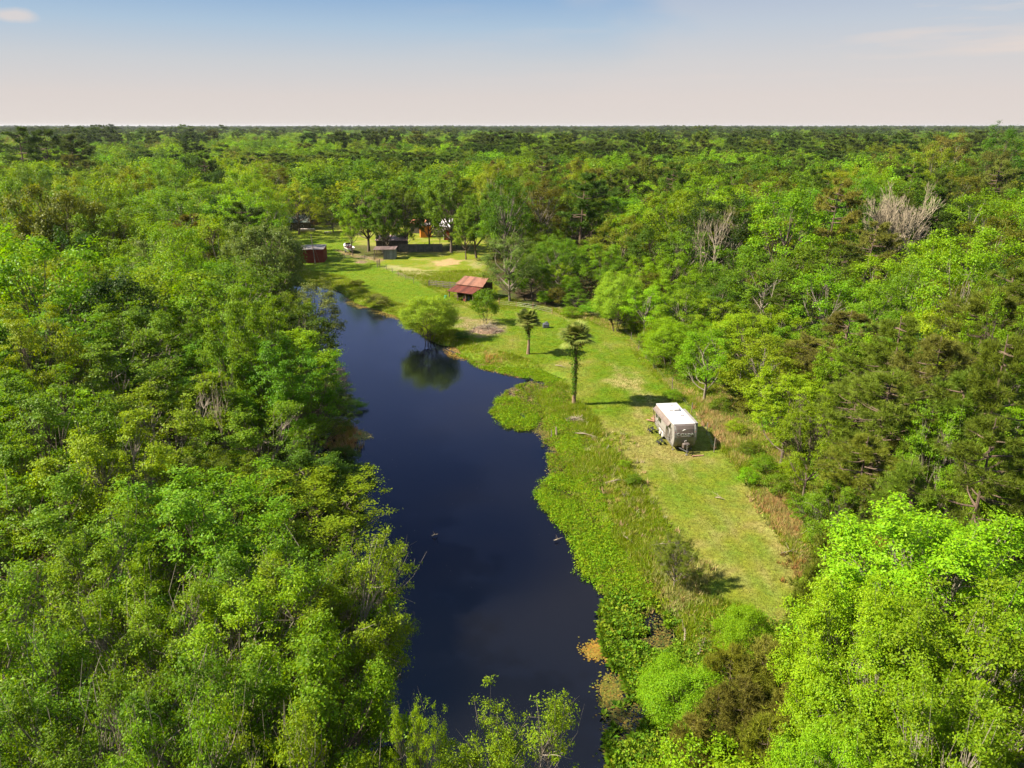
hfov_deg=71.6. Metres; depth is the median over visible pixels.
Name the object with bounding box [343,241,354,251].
boat
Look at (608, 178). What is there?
pine tree
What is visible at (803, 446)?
bush
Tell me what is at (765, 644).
bush
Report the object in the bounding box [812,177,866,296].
pine tree
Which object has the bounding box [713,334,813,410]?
broadleaf tree
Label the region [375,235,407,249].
long shed
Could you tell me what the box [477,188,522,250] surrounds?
broadleaf tree
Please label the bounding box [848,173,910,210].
broadleaf tree
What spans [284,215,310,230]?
green roof house
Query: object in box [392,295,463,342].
willow tree
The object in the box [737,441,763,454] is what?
bush
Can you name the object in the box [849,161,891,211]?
broadleaf tree
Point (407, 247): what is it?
shade fence
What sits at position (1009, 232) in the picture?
broadleaf tree
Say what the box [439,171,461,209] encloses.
pine tree
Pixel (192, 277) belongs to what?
broadleaf tree
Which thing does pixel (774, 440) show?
bush
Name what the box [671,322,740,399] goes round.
broadleaf tree
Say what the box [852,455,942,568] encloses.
pine tree
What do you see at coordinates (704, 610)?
rough grass
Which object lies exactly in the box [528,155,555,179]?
pine tree
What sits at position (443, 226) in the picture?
house
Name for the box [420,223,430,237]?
orange shed
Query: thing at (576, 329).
palm tree
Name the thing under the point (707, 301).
broadleaf tree
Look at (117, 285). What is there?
broadleaf tree
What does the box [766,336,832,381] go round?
pine tree
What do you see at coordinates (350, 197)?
broadleaf tree
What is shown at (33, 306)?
broadleaf tree
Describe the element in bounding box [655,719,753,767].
bush
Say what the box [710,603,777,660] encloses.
willow tree
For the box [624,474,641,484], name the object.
bush
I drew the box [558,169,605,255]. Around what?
broadleaf tree
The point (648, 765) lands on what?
bush
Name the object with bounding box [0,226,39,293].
broadleaf tree
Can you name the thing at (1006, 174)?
pine tree
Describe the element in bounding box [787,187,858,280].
broadleaf tree
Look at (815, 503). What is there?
broadleaf tree
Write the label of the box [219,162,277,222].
broadleaf tree
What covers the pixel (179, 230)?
broadleaf tree
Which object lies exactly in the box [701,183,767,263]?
broadleaf tree
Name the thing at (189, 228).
broadleaf tree
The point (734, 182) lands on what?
pine tree
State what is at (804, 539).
bush
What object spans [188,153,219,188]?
pine tree
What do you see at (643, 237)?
broadleaf tree
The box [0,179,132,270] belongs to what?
oak tree
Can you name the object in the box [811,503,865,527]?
bush
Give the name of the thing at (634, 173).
pine tree
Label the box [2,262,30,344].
broadleaf tree
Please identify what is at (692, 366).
bush
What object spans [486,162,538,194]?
broadleaf tree
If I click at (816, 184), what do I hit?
broadleaf tree
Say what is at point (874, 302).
broadleaf tree
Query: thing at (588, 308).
bush
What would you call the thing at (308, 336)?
broadleaf tree
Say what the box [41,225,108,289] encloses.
broadleaf tree
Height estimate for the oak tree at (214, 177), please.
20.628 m
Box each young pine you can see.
[658,709,721,767]
[685,681,745,760]
[701,640,756,723]
[709,673,769,762]
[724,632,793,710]
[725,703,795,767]
[729,658,787,739]
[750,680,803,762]
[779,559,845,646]
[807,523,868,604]
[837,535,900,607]
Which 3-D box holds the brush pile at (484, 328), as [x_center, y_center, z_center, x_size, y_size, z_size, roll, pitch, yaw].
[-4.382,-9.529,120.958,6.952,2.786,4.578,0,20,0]
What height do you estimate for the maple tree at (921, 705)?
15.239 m
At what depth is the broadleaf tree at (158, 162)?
225.79 m
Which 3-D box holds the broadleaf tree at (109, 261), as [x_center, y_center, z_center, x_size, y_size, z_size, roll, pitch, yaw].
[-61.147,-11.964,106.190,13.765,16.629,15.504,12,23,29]
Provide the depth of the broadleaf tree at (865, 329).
83.30 m
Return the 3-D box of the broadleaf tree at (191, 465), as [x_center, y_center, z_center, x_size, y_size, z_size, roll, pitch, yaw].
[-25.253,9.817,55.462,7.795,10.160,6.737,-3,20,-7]
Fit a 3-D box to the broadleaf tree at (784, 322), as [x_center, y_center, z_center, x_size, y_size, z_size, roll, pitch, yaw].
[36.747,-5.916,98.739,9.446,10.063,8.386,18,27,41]
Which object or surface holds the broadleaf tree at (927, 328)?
on the ground at (442, 261)
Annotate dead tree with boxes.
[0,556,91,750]
[84,702,138,767]
[197,358,238,434]
[200,384,241,461]
[689,204,733,284]
[693,215,712,276]
[859,181,945,297]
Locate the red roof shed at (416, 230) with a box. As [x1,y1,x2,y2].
[410,220,425,232]
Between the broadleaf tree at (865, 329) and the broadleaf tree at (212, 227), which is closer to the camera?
the broadleaf tree at (865, 329)
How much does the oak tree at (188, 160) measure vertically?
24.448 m
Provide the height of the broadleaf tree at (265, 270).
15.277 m
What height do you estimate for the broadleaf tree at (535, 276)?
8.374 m
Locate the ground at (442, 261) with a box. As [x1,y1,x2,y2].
[0,129,1023,767]
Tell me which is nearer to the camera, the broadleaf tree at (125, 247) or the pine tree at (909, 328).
the pine tree at (909, 328)
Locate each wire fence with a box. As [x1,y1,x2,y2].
[379,261,428,286]
[624,324,715,451]
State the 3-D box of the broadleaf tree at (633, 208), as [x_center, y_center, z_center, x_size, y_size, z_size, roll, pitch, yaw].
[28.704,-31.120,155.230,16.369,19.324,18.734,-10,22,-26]
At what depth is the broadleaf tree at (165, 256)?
90.56 m
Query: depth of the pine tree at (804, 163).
241.75 m
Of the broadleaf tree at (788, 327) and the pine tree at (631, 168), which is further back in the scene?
the pine tree at (631, 168)
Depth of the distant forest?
414.15 m
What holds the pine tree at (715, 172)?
on the ground at (442, 261)
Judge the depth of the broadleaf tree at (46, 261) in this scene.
94.95 m
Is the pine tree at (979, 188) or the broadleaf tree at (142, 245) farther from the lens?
the pine tree at (979, 188)
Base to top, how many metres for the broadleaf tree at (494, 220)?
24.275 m
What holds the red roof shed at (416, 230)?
on the ground at (442, 261)
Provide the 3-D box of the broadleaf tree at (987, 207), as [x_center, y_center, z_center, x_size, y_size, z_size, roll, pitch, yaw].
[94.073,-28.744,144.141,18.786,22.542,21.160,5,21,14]
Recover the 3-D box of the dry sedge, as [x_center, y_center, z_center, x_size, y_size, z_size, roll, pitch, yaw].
[7.617,6.334,78.082,58.156,1.633,44.679,13,24,32]
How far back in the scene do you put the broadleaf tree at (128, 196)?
155.60 m
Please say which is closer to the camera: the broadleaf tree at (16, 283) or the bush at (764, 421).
the bush at (764, 421)
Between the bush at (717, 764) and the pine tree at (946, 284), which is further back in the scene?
the pine tree at (946, 284)
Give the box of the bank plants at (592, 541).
[455,353,671,625]
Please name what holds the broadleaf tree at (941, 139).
on the ground at (442, 261)
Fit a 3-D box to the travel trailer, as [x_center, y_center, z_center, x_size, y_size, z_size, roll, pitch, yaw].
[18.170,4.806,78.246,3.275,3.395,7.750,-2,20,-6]
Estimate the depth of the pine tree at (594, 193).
164.86 m
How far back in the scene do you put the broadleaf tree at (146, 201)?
167.62 m
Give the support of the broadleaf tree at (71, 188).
on the ground at (442, 261)
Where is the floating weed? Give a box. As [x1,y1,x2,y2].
[332,298,678,765]
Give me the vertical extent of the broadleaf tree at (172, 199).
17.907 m
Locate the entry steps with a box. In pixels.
[656,436,664,444]
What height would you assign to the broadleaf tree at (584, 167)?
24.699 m
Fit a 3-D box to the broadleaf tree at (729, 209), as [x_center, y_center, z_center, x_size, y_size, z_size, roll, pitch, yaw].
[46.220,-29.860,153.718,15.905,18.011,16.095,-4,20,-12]
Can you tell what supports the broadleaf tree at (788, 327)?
on the ground at (442, 261)
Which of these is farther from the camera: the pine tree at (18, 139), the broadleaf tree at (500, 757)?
the pine tree at (18, 139)
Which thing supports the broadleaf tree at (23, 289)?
on the ground at (442, 261)
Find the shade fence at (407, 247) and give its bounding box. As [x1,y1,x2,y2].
[399,243,441,251]
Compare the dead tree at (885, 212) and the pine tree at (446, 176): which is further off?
the pine tree at (446, 176)
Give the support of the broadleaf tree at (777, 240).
on the ground at (442, 261)
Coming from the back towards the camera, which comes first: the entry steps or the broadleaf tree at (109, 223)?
the broadleaf tree at (109, 223)
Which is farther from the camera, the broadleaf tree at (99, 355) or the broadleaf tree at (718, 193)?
the broadleaf tree at (718, 193)
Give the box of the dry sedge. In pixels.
[322,351,824,618]
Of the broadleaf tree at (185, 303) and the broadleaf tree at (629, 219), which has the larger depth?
the broadleaf tree at (629, 219)
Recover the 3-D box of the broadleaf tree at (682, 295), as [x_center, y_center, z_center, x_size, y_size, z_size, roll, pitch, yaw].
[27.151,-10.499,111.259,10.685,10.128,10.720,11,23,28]
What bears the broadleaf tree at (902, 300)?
on the ground at (442, 261)
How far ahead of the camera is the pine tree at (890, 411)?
55.14 m
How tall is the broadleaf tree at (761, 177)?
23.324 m
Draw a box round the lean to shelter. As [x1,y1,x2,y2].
[373,246,397,259]
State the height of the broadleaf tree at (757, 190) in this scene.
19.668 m
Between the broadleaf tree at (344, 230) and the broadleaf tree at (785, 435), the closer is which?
the broadleaf tree at (785, 435)
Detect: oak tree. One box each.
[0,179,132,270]
[163,153,218,185]
[192,168,234,194]
[217,220,308,311]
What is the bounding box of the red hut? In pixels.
[443,227,453,239]
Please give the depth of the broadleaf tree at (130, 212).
132.66 m
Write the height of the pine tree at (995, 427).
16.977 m
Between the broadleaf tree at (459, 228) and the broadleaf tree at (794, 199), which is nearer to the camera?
the broadleaf tree at (794, 199)
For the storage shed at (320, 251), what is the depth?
181.32 m
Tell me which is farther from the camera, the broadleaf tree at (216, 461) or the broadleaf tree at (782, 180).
the broadleaf tree at (782, 180)
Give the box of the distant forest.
[0,124,1023,767]
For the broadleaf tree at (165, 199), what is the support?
on the ground at (442, 261)
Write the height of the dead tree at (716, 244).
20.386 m
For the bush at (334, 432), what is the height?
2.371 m
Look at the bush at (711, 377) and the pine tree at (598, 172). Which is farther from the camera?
the pine tree at (598, 172)
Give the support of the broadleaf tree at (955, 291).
on the ground at (442, 261)
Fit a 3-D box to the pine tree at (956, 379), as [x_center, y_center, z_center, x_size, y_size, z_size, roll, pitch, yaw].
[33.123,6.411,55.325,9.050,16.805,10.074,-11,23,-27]
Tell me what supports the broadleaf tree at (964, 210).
on the ground at (442, 261)
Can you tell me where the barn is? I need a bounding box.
[447,276,492,301]
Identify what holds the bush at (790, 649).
on the ground at (442, 261)
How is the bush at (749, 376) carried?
on the ground at (442, 261)
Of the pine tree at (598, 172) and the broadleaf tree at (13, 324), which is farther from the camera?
the pine tree at (598, 172)
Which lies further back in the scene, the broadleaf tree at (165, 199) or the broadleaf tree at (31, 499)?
the broadleaf tree at (165, 199)
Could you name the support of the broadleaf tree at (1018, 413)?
on the ground at (442, 261)
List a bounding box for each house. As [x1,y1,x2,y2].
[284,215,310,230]
[434,219,456,234]
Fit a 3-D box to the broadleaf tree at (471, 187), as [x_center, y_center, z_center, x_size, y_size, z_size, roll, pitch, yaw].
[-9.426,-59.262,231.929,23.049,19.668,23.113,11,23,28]
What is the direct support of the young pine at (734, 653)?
on the ground at (442, 261)
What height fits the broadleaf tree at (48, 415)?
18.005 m
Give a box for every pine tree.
[0,126,42,165]
[21,128,66,162]
[50,133,96,168]
[56,154,90,174]
[63,166,95,187]
[75,159,102,176]
[167,213,222,263]
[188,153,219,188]
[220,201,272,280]
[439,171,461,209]
[470,175,495,187]
[484,160,511,177]
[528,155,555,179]
[528,185,557,252]
[556,172,623,258]
[565,160,581,226]
[574,167,612,249]
[600,173,623,241]
[608,169,650,231]
[620,165,643,190]
[643,167,682,207]
[651,167,686,191]
[657,164,691,205]
[683,179,706,207]
[708,166,733,180]
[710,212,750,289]
[711,173,745,221]
[732,268,801,325]
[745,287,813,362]
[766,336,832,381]
[773,165,796,184]
[782,309,882,401]
[789,158,813,182]
[797,168,832,194]
[802,375,907,484]
[805,432,915,553]
[809,244,866,335]
[810,179,836,255]
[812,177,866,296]
[815,366,947,512]
[832,312,961,477]
[845,221,907,281]
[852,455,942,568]
[853,238,887,301]
[856,192,881,216]
[871,368,1021,539]
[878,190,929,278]
[880,332,980,513]
[888,162,926,250]
[900,412,1023,617]
[908,275,970,312]
[911,205,970,248]
[913,179,952,224]
[924,173,960,202]
[924,331,1023,526]
[927,284,1023,411]
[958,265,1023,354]
[963,182,1000,211]
[967,285,1022,335]
[971,170,1003,210]
[977,159,1019,204]
[992,189,1023,203]
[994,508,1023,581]
[995,165,1023,193]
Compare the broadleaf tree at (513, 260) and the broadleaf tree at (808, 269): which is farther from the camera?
the broadleaf tree at (513, 260)
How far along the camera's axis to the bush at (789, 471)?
68.50 m
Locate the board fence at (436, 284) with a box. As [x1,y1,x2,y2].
[429,280,456,287]
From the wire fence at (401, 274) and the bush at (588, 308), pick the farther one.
the wire fence at (401, 274)
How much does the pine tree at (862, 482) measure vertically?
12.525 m
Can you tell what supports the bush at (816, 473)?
on the ground at (442, 261)
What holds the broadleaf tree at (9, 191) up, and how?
on the ground at (442, 261)
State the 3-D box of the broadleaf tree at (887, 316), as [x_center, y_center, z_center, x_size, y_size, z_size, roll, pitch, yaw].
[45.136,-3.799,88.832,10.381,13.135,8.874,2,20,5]
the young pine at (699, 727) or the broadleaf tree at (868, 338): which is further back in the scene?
the broadleaf tree at (868, 338)
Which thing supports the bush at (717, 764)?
on the ground at (442, 261)
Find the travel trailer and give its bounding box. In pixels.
[653,403,697,455]
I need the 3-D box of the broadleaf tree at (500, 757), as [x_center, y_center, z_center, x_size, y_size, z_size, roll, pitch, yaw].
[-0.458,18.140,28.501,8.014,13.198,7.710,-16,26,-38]
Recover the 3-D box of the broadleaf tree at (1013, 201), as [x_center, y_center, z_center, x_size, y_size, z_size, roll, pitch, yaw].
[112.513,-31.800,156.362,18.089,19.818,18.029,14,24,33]
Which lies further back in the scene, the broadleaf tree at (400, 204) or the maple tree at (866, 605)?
the broadleaf tree at (400, 204)
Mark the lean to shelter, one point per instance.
(389, 252)
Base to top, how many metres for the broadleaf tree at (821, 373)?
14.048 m
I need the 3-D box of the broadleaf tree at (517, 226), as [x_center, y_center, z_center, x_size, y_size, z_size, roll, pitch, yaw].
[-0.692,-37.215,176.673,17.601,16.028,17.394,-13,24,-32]
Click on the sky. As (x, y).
(503, 63)
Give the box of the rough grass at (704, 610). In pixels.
[290,268,830,763]
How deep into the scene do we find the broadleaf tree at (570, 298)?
134.11 m
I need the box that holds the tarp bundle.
[542,322,548,327]
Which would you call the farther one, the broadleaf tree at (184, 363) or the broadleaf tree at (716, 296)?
the broadleaf tree at (716, 296)
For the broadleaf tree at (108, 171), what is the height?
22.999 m
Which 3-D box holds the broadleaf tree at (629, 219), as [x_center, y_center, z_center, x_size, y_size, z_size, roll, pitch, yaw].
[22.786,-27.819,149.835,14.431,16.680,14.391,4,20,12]
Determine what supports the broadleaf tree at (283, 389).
on the ground at (442, 261)
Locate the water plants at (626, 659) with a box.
[594,585,695,767]
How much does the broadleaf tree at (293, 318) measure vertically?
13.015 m
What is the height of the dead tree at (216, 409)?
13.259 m
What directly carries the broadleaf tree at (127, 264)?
on the ground at (442, 261)
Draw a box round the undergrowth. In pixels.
[0,236,1023,767]
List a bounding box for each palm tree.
[515,307,542,353]
[555,319,594,403]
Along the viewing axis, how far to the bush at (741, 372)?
93.17 m
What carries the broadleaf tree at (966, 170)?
on the ground at (442, 261)
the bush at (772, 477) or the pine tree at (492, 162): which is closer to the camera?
the bush at (772, 477)
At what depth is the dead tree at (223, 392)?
62.62 m
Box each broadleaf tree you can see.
[0,162,48,193]
[0,164,21,191]
[0,169,39,197]
[0,175,22,231]
[0,175,38,232]
[0,222,124,377]
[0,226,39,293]
[0,261,50,314]
[0,295,44,372]
[0,295,149,442]
[0,298,108,454]
[0,358,144,583]
[0,364,139,509]
[0,436,90,633]
[0,460,145,661]
[0,483,194,727]
[0,552,112,766]
[0,609,162,767]
[0,648,191,767]
[1,193,67,224]
[1,198,65,265]
[2,236,75,307]
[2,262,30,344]
[7,239,57,286]
[9,160,64,181]
[11,405,203,569]
[15,555,255,767]
[17,169,64,203]
[18,254,123,399]
[27,311,231,477]
[28,268,194,388]
[30,178,119,229]
[33,268,134,321]
[37,194,163,263]
[39,172,91,200]
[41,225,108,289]
[48,249,141,320]
[62,370,264,480]
[63,205,147,275]
[64,164,131,193]
[73,299,207,445]
[77,186,126,198]
[78,178,134,258]
[83,236,158,274]
[86,263,246,369]
[88,184,166,219]
[89,457,318,630]
[89,673,265,767]
[91,212,172,265]
[92,534,351,760]
[101,265,173,329]
[102,640,329,767]
[106,196,178,216]
[108,328,281,455]
[112,258,174,307]
[114,163,159,198]
[123,256,182,320]
[126,217,205,267]
[127,187,221,254]
[127,226,195,284]
[129,233,217,334]
[132,439,230,537]
[135,181,231,247]
[137,157,200,189]
[139,189,202,212]
[142,220,218,279]
[142,268,263,407]
[147,526,407,708]
[152,163,201,206]
[162,255,273,325]
[165,445,282,552]
[169,258,299,340]
[169,454,397,588]
[171,216,225,255]
[176,213,261,269]
[179,388,333,485]
[181,253,230,313]
[185,178,249,205]
[187,189,248,258]
[192,285,298,456]
[194,607,426,767]
[197,189,287,281]
[198,207,267,299]
[207,256,295,322]
[208,693,383,767]
[214,190,292,224]
[217,326,348,441]
[217,517,425,752]
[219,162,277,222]
[222,159,278,199]
[229,435,360,558]
[230,331,351,482]
[237,179,296,229]
[250,302,345,398]
[253,164,294,210]
[255,250,297,297]
[259,375,363,454]
[263,619,398,767]
[270,291,325,359]
[275,178,324,234]
[276,292,310,342]
[277,174,328,214]
[286,277,349,352]
[308,217,322,228]
[312,552,420,709]
[314,205,344,231]
[330,180,391,251]
[339,208,361,255]
[365,686,470,767]
[367,195,402,245]
[375,229,389,245]
[386,183,425,237]
[395,221,414,242]
[411,189,439,243]
[419,174,456,213]
[421,172,474,252]
[425,674,584,767]
[432,227,447,239]
[448,231,466,248]
[450,205,477,259]
[453,192,491,257]
[458,172,506,211]
[471,169,537,269]
[472,157,512,239]
[475,199,537,259]
[475,232,541,300]
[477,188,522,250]
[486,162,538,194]
[504,174,544,231]
[504,195,549,246]
[509,260,552,299]
[512,173,570,243]
[523,170,569,232]
[525,196,594,241]
[532,237,584,291]
[552,192,591,250]
[553,156,593,186]
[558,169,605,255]
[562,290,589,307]
[567,159,599,203]
[574,240,625,285]
[576,197,624,242]
[585,213,652,272]
[590,192,662,262]
[607,203,656,264]
[611,196,675,278]
[617,176,657,204]
[619,285,675,328]
[623,222,691,282]
[632,189,670,249]
[638,188,720,288]
[640,250,698,293]
[644,165,691,184]
[650,286,719,331]
[651,531,703,586]
[652,173,691,263]
[652,199,724,273]
[656,228,715,290]
[663,167,736,256]
[671,191,765,285]
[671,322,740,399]
[672,269,723,310]
[685,264,747,317]
[686,284,748,327]
[687,293,749,337]
[693,203,762,268]
[699,307,789,371]
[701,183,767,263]
[705,244,778,303]
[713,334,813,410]
[720,255,797,347]
[723,167,796,259]
[730,161,772,189]
[733,179,795,203]
[735,176,831,285]
[735,194,781,226]
[735,215,801,289]
[738,365,833,463]
[739,189,817,263]
[739,256,799,317]
[739,303,815,369]
[748,177,804,226]
[756,210,812,258]
[756,325,804,382]
[770,264,873,347]
[770,396,863,501]
[771,184,831,264]
[771,237,857,330]
[777,175,835,217]
[782,471,883,558]
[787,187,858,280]
[789,319,848,372]
[803,177,877,269]
[804,165,851,191]
[811,332,889,427]
[812,220,885,277]
[821,165,870,211]
[822,277,915,332]
[823,172,894,260]
[830,253,913,312]
[832,301,903,345]
[837,332,913,431]
[840,167,880,188]
[841,281,911,338]
[847,172,953,275]
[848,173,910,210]
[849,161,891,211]
[854,320,919,376]
[860,388,941,451]
[866,155,912,181]
[871,258,945,341]
[883,225,992,308]
[883,298,972,400]
[887,317,979,402]
[888,238,984,313]
[890,165,953,200]
[890,177,925,197]
[891,395,988,563]
[892,562,980,652]
[901,249,944,307]
[905,235,1008,380]
[910,141,961,192]
[910,279,983,380]
[917,226,1023,317]
[920,128,974,173]
[925,342,1023,411]
[930,161,978,209]
[933,184,1022,251]
[936,197,1000,223]
[938,169,990,209]
[938,215,981,257]
[940,209,1023,272]
[942,229,1014,273]
[943,427,1023,564]
[953,284,1023,439]
[954,199,988,232]
[957,148,1020,215]
[959,258,1023,334]
[966,401,1023,457]
[977,120,1023,173]
[978,196,1023,269]
[981,198,1023,256]
[986,193,1023,229]
[992,188,1021,225]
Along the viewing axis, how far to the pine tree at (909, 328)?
64.99 m
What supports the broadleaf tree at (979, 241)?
on the ground at (442, 261)
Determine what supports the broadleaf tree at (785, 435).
on the ground at (442, 261)
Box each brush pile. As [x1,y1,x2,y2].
[469,321,505,333]
[566,415,585,422]
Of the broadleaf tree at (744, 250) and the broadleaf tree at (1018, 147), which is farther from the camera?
the broadleaf tree at (1018, 147)
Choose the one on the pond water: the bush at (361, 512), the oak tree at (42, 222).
the bush at (361, 512)
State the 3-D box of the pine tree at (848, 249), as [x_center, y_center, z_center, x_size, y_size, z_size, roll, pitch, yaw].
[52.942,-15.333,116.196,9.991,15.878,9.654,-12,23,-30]
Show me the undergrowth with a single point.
(666, 368)
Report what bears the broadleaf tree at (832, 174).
on the ground at (442, 261)
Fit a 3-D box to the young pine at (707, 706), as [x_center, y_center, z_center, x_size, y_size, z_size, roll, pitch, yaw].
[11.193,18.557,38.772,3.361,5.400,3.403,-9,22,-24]
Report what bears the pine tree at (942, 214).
on the ground at (442, 261)
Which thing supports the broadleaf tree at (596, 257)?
on the ground at (442, 261)
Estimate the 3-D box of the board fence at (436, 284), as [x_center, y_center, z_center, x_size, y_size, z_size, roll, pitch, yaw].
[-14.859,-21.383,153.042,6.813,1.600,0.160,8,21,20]
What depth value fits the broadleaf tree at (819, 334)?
90.18 m
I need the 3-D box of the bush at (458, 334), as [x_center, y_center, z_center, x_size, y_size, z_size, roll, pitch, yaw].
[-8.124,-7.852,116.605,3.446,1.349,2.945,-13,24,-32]
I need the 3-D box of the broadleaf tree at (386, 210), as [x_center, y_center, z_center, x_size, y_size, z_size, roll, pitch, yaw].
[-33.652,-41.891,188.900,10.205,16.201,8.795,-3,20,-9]
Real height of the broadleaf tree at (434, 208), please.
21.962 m
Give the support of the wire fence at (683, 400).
on the ground at (442, 261)
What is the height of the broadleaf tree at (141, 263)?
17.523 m
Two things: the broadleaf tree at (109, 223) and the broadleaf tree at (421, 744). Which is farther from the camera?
the broadleaf tree at (109, 223)
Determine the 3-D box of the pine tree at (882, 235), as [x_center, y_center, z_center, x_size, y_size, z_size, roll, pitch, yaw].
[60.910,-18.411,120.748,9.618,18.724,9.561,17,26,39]
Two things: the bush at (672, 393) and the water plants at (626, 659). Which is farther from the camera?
the bush at (672, 393)
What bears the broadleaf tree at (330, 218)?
on the ground at (442, 261)
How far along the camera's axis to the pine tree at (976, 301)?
63.63 m
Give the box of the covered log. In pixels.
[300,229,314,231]
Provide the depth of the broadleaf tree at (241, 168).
207.94 m
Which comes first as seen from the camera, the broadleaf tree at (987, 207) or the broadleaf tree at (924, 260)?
the broadleaf tree at (924, 260)
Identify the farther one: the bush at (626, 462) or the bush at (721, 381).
the bush at (721, 381)
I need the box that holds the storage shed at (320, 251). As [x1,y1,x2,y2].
[300,244,326,262]
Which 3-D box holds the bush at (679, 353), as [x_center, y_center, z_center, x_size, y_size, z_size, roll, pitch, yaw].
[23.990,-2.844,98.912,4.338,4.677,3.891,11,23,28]
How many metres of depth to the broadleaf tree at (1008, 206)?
136.47 m
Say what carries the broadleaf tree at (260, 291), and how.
on the ground at (442, 261)
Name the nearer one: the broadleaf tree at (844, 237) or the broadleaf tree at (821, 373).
the broadleaf tree at (821, 373)
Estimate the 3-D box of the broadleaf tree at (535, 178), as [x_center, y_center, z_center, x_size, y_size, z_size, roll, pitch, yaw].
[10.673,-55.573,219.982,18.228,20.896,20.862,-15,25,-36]
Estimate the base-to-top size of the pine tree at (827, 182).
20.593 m
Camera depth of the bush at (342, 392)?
91.72 m
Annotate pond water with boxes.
[279,284,683,767]
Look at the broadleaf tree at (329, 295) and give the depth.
105.33 m
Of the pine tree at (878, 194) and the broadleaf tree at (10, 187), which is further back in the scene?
the pine tree at (878, 194)
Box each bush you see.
[306,519,355,550]
[322,420,352,435]
[324,444,360,463]
[326,383,345,396]
[332,461,380,484]
[339,397,369,411]
[349,279,364,285]
[350,505,366,525]
[365,293,388,304]
[454,332,469,338]
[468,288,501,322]
[510,276,527,295]
[537,290,551,303]
[548,287,566,303]
[561,306,586,315]
[577,301,601,315]
[617,460,631,466]
[619,308,638,322]
[621,320,635,329]
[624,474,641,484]
[630,759,674,767]
[632,329,648,346]
[636,323,652,331]
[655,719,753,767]
[661,388,682,400]
[672,346,695,372]
[677,367,695,378]
[683,359,705,378]
[698,353,723,379]
[699,744,770,767]
[701,369,721,382]
[708,397,732,411]
[712,367,729,387]
[723,417,747,434]
[729,367,748,385]
[732,370,753,394]
[734,395,760,412]
[736,466,761,484]
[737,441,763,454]
[747,452,778,471]
[751,413,776,432]
[760,471,793,496]
[765,624,834,699]
[768,427,804,450]
[775,457,812,485]
[782,490,804,508]
[794,432,817,456]
[794,455,838,482]
[798,493,828,517]
[798,518,838,550]
[808,546,835,564]
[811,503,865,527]
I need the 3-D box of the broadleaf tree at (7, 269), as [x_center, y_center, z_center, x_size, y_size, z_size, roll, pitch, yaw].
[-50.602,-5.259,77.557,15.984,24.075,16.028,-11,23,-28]
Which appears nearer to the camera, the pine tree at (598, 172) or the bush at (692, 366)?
the bush at (692, 366)
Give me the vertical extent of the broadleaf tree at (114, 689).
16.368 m
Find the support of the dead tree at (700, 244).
on the ground at (442, 261)
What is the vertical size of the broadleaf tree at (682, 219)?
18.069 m
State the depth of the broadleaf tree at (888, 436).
71.81 m
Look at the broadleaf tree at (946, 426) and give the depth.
51.30 m
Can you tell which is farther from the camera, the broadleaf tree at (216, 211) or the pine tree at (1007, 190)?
the pine tree at (1007, 190)
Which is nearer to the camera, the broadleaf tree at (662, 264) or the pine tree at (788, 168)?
the broadleaf tree at (662, 264)
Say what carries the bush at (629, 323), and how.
on the ground at (442, 261)
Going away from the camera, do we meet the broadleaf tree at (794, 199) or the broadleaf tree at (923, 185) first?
the broadleaf tree at (794, 199)
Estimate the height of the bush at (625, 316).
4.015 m
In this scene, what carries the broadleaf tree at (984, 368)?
on the ground at (442, 261)
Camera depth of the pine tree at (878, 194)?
173.29 m
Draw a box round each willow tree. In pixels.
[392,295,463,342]
[590,271,647,330]
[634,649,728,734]
[637,316,693,365]
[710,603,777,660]
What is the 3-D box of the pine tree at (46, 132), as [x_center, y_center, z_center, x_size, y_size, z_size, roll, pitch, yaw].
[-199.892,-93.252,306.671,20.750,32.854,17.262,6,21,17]
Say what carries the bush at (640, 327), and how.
on the ground at (442, 261)
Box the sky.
[0,0,1023,126]
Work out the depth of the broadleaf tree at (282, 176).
240.83 m
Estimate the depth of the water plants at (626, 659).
46.99 m
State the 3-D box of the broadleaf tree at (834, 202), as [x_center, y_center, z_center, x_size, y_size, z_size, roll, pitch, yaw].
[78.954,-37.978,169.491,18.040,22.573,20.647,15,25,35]
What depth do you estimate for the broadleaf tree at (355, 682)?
32.97 m
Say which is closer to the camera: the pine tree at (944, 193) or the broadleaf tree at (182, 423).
the broadleaf tree at (182, 423)
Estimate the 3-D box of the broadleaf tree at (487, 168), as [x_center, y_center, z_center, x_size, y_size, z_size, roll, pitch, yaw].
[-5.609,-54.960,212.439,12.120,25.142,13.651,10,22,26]
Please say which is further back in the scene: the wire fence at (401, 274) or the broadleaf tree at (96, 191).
the broadleaf tree at (96, 191)
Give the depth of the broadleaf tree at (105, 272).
93.37 m
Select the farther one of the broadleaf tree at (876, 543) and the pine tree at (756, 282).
the pine tree at (756, 282)
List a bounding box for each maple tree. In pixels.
[761,714,884,767]
[765,571,957,751]
[775,486,1023,745]
[777,586,1001,767]
[818,652,1021,767]
[839,568,1023,767]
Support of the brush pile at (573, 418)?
on the ground at (442, 261)
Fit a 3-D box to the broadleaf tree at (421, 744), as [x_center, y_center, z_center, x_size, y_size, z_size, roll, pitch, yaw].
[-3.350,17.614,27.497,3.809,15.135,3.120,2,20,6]
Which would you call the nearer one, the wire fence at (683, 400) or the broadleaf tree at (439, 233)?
the wire fence at (683, 400)

